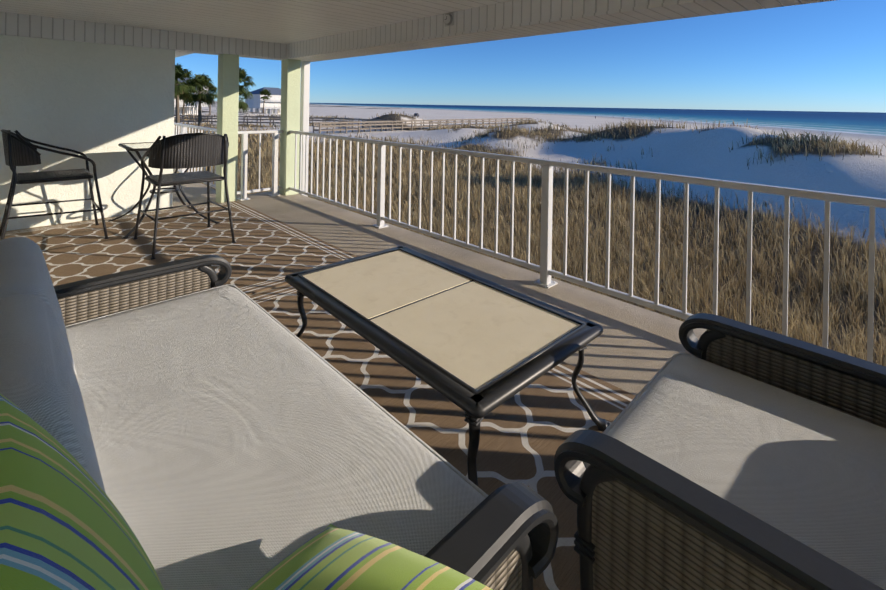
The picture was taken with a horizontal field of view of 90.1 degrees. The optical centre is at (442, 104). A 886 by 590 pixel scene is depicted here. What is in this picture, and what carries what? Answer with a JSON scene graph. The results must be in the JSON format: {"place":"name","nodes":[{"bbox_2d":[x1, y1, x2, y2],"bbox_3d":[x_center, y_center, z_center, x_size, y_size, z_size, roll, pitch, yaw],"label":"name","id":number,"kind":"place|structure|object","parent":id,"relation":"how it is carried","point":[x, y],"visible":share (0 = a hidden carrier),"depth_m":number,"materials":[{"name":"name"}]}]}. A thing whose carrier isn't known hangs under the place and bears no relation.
{"place":"outdoors","nodes":[
{"label":"outdoors","id":0,"kind":"place"},
{"bbox_2d":[0,0,511,57],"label":"ceiling soffit","id":1,"kind":"structure","parent":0,"point":[283,21],"depth_m":4.13,"materials":[{"name":"white paint"}]},
{"bbox_2d":[0,12,285,59],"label":"ceiling beam","id":2,"kind":"structure","parent":1,"relation":"attached to","point":[21,25],"depth_m":4.95,"materials":[{"name":"white wood"}]},
{"bbox_2d":[282,0,834,61],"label":"fascia beam","id":3,"kind":"structure","parent":1,"relation":"attached to","point":[511,19],"depth_m":3.50,"materials":[{"name":"white wood"}]},
{"bbox_2d":[443,13,453,26],"bbox_3d":[0.046,-0.751,3.885,0.040,0.110,0.110,1,0,-44],"label":"ceiling light","id":4,"kind":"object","parent":3,"relation":"attached to","point":[448,19],"depth_m":3.86,"materials":[{"name":"white paint"}]},
{"bbox_2d":[6,171,706,395],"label":"deck floor","id":5,"kind":"structure","parent":0,"point":[632,349],"depth_m":3.23,"materials":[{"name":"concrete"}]},
{"bbox_2d":[0,35,174,230],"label":"end wall","id":6,"kind":"structure","parent":5,"relation":"on","point":[97,103],"depth_m":4.71,"materials":[{"name":"paint"}]},
{"bbox_2d":[4,201,357,294],"bbox_3d":[-2.552,1.252,3.814,2.500,0.006,2.950,1,0,-44],"label":"rug","id":7,"kind":"object","parent":5,"relation":"on","point":[264,252],"visible":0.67,"depth_m":3.93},
{"bbox_2d":[0,129,108,239],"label":"bar chair","id":8,"kind":"object","parent":7,"relation":"on","point":[20,149],"visible":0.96,"depth_m":3.87,"materials":[{"name":"black metal"}]},
{"bbox_2d":[108,142,219,238],"bbox_3d":[-2.950,0.832,4.684,0.849,0.830,0.849,1,0,-44],"label":"bistro table","id":9,"kind":"object","parent":7,"relation":"on","point":[138,147],"visible":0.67,"depth_m":4.67,"materials":[{"name":"black metal"}]},
{"bbox_2d":[133,133,235,259],"bbox_3d":[-2.375,0.748,4.070,0.660,1.022,0.740,1,0,-44],"label":"bar chair","id":10,"kind":"object","parent":7,"relation":"on","point":[191,150],"visible":1,"depth_m":3.86,"materials":[{"name":"black wicker"}]},
{"bbox_2d":[173,122,216,188],"bbox_3d":[-4.521,0.771,7.569,0.125,0.910,4.740,1,0,-44],"label":"railing","id":11,"kind":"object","parent":5,"relation":"on","point":[182,129],"visible":0.17,"depth_m":6.91,"materials":[{"name":"white metal"}]},
{"bbox_2d":[216,54,238,202],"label":"column","id":12,"kind":"structure","parent":5,"relation":"on","point":[228,95],"depth_m":5.70,"materials":[{"name":"paint"}]},
{"bbox_2d":[237,130,282,200],"bbox_3d":[-2.502,0.805,6.034,0.630,0.910,0.125,1,0,-44],"label":"railing","id":13,"kind":"object","parent":5,"relation":"on","point":[244,191],"visible":1,"depth_m":6.02,"materials":[{"name":"white metal"}]},
{"bbox_2d":[279,59,300,195],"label":"column","id":14,"kind":"structure","parent":5,"relation":"on","point":[290,91],"depth_m":6.23,"materials":[{"name":"paint"}]},
{"bbox_2d":[299,61,309,196],"bbox_3d":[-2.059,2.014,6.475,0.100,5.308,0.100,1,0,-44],"label":"corner post","id":15,"kind":"object","parent":5,"relation":"on","point":[304,96],"visible":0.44,"depth_m":6.43,"materials":[{"name":"white paint"}]},
{"bbox_2d":[249,285,634,589],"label":"rug","id":16,"kind":"object","parent":5,"relation":"on","point":[527,431],"depth_m":1.86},
{"bbox_2d":[0,237,558,589],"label":"sofa","id":17,"kind":"object","parent":16,"relation":"on","point":[201,423],"visible":0.81,"depth_m":1.03,"materials":[{"name":"white fabric"}]},
{"bbox_2d":[0,394,163,589],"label":"striped pillow","id":18,"kind":"object","parent":17,"relation":"on","point":[64,525],"visible":1,"depth_m":0.47,"materials":[{"name":"green fabric"}]},
{"bbox_2d":[247,524,492,589],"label":"striped pillow","id":19,"kind":"object","parent":17,"relation":"on","point":[331,557],"visible":1,"depth_m":0.65,"materials":[{"name":"green fabric"}]},
{"bbox_2d":[285,246,609,485],"bbox_3d":[-0.083,1.091,2.037,0.808,0.417,1.435,1,0,-43],"label":"coffee table","id":20,"kind":"object","parent":16,"relation":"on","point":[476,348],"visible":0.9,"depth_m":1.80,"materials":[{"name":"tile"}]},
{"bbox_2d":[554,313,885,589],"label":"arm chair","id":21,"kind":"object","parent":16,"relation":"on","point":[730,454],"visible":1,"depth_m":0.98,"materials":[{"name":"grey wicker"}]},
{"bbox_2d":[289,130,885,362],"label":"long railing","id":22,"kind":"object","parent":5,"relation":"on","point":[545,270],"visible":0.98,"depth_m":3.13,"materials":[{"name":"white metal"}]},
{"bbox_2d":[174,101,885,365],"bbox_3d":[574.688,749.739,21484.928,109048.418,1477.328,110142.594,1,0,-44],"label":"dune terrain","id":23,"kind":"structure","parent":0,"point":[687,151],"depth_m":23.44,"materials":[{"name":"white sand"}]},
{"bbox_2d":[174,92,190,116],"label":"palm","id":24,"kind":"object","parent":23,"relation":"on","point":[180,99],"visible":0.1,"depth_m":106.55,"materials":[{"name":"plant"}]},
{"bbox_2d":[174,63,196,134],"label":"palm","id":25,"kind":"object","parent":23,"relation":"on","point":[181,89],"visible":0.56,"depth_m":52.76,"materials":[{"name":"green plant"}]},
{"bbox_2d":[174,78,207,114],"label":"beach house","id":26,"kind":"structure","parent":23,"relation":"on","point":[193,111],"depth_m":131.62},
{"bbox_2d":[183,73,216,132],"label":"palm","id":27,"kind":"object","parent":23,"relation":"on","point":[200,82],"visible":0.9,"depth_m":56.57,"materials":[{"name":"green plant"}]},
{"bbox_2d":[208,86,216,114],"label":"palm","id":28,"kind":"object","parent":23,"relation":"on","point":[214,88],"visible":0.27,"depth_m":138.49,"materials":[{"name":"green plant"}]},
{"bbox_2d":[215,85,251,113],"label":"palm","id":29,"kind":"object","parent":23,"relation":"on","point":[242,105],"visible":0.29,"depth_m":55.88,"materials":[{"name":"green plant"}]},
{"bbox_2d":[239,68,256,99],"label":"palm","id":30,"kind":"object","parent":23,"relation":"on","point":[245,79],"visible":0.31,"depth_m":63.44,"materials":[{"name":"green plant"}]},
{"bbox_2d":[245,87,280,114],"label":"beach house","id":31,"kind":"structure","parent":23,"relation":"on","point":[256,102],"depth_m":192.77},
{"bbox_2d":[259,89,272,112],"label":"palm","id":32,"kind":"object","parent":23,"relation":"on","point":[265,92],"visible":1,"depth_m":170.20,"materials":[{"name":"green plant"}]},
{"bbox_2d":[174,115,400,129],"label":"boardwalk","id":33,"kind":"structure","parent":23,"relation":"on","point":[247,119],"depth_m":87.86,"materials":[{"name":"brown wood"}]},
{"bbox_2d":[313,118,531,133],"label":"boardwalk","id":34,"kind":"structure","parent":23,"relation":"on","point":[447,122],"depth_m":79.77,"materials":[{"name":"grey wood"}]},
{"bbox_2d":[173,111,885,366],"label":"dune grass","id":35,"kind":"structure","parent":23,"relation":"on","point":[794,329],"depth_m":15.47,"materials":[{"name":"brown plant"}]},
{"bbox_2d":[175,0,885,112],"label":"sky","id":36,"kind":"structure","parent":0,"point":[828,56],"materials":[{"name":"blue"}]},
{"bbox_2d":[309,103,885,135],"bbox_3d":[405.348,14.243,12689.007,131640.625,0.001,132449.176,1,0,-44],"label":"sea","id":37,"kind":"structure","parent":0,"point":[870,123],"depth_m":557.48,"materials":[{"name":"liquid"}]}
]}

